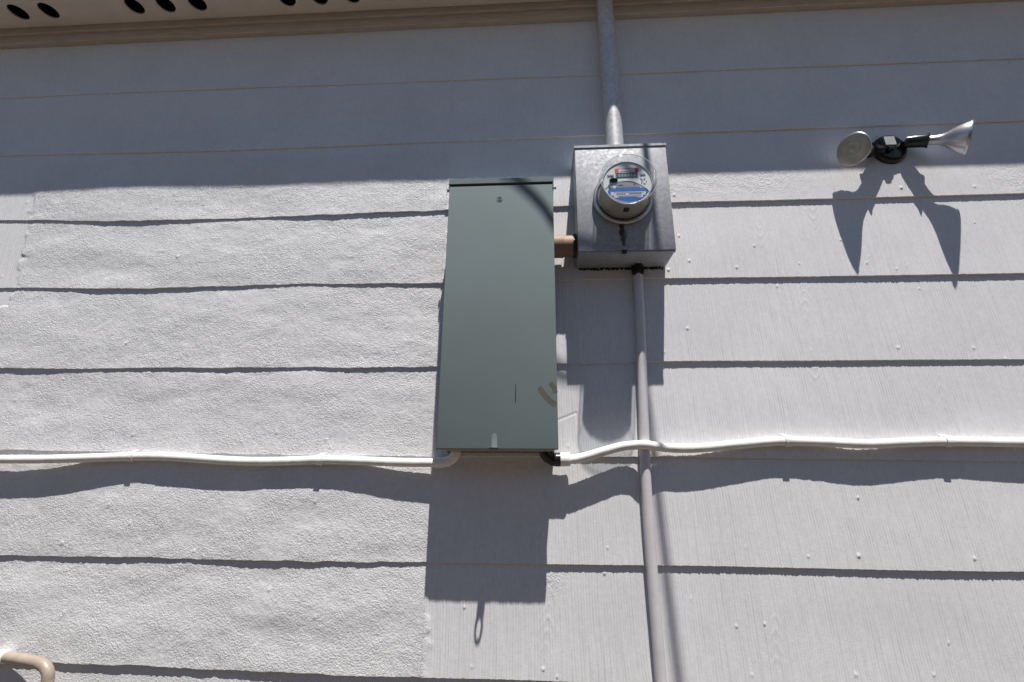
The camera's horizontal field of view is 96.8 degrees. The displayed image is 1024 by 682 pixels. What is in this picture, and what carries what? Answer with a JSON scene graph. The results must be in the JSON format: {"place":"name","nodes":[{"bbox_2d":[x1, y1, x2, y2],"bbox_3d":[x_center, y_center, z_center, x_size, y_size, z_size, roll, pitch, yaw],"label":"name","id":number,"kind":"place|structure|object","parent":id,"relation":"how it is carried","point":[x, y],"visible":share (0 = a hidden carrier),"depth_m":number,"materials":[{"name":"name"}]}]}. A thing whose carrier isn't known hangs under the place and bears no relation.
{"place":"outdoors","nodes":[
{"label":"outdoors","id":0,"kind":"place"},
{"label":"ground","id":1,"kind":"structure","parent":0,"visible":0},
{"bbox_2d":[0,0,1023,681],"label":"house","id":2,"kind":"structure","parent":1,"relation":"on","point":[222,226],"depth_m":1.37,"materials":[{"name":"paint"}]},
{"bbox_2d":[0,649,54,681],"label":"bent pipe","id":3,"kind":"object","parent":2,"relation":"attached to","point":[44,667],"visible":1,"depth_m":1.16,"materials":[{"name":"beige paint"}]},
{"bbox_2d":[0,450,462,467],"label":"cable","id":4,"kind":"object","parent":2,"relation":"attached to","point":[451,458],"visible":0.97,"depth_m":1.30,"materials":[{"name":"white paint"}]},
{"bbox_2d":[436,177,558,452],"bbox_3d":[-0.034,-0.096,1.325,0.337,0.815,0.154,-1,-16,3],"label":"electrical panel","id":5,"kind":"object","parent":2,"relation":"attached to","point":[498,391],"visible":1,"depth_m":1.27,"materials":[{"name":"grey metal"}]},
{"bbox_2d":[436,184,558,449],"bbox_3d":[-0.036,-0.097,1.286,0.318,0.786,0.021,-1,-16,3],"label":"door","id":6,"kind":"structure","parent":5,"relation":"in","point":[498,381],"depth_m":1.26,"materials":[{"name":"grey metal"}]},
{"bbox_2d":[596,0,623,144],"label":"service mast","id":7,"kind":"object","parent":2,"relation":"attached to","point":[610,86],"visible":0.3,"depth_m":1.55,"materials":[{"name":"grey metal"}]},
{"bbox_2d":[571,143,675,274],"bbox_3d":[0.336,-0.402,1.409,0.282,0.399,0.123,-1,-16,3],"label":"meter box","id":8,"kind":"object","parent":2,"relation":"attached to","point":[647,241],"visible":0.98,"depth_m":1.35,"materials":[{"name":"grey metal"}]},
{"bbox_2d":[554,234,577,257],"bbox_3d":[0.150,-0.290,1.394,0.098,0.077,0.077,-1,-16,3],"label":"pipe nipple","id":9,"kind":"object","parent":8,"relation":"attached to","point":[566,246],"visible":0.72,"depth_m":1.36,"materials":[{"name":"beige metal"}]},
{"bbox_2d":[593,154,657,224],"bbox_3d":[0.325,-0.436,1.304,0.175,0.175,0.108,-1,-16,3],"label":"electricity meter","id":10,"kind":"object","parent":8,"relation":"attached to","point":[625,192],"visible":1,"depth_m":1.28,"materials":[{"name":"glass"}]},
{"bbox_2d":[633,273,666,681],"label":"conduit","id":11,"kind":"object","parent":2,"relation":"attached to","point":[660,675],"visible":0.94,"depth_m":1.21,"materials":[{"name":"grey metal"}]},
{"bbox_2d":[539,434,1023,466],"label":"cable","id":12,"kind":"object","parent":2,"relation":"attached to","point":[551,458],"visible":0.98,"depth_m":1.22,"materials":[{"name":"white paint"}]},
{"bbox_2d":[837,120,974,165],"bbox_3d":[1.217,-0.616,1.410,0.379,0.149,0.143,-1,-16,3],"label":"floodlight","id":13,"kind":"object","parent":2,"relation":"attached to","point":[854,148],"visible":1,"depth_m":1.41,"materials":[{"name":"silver plastic"}]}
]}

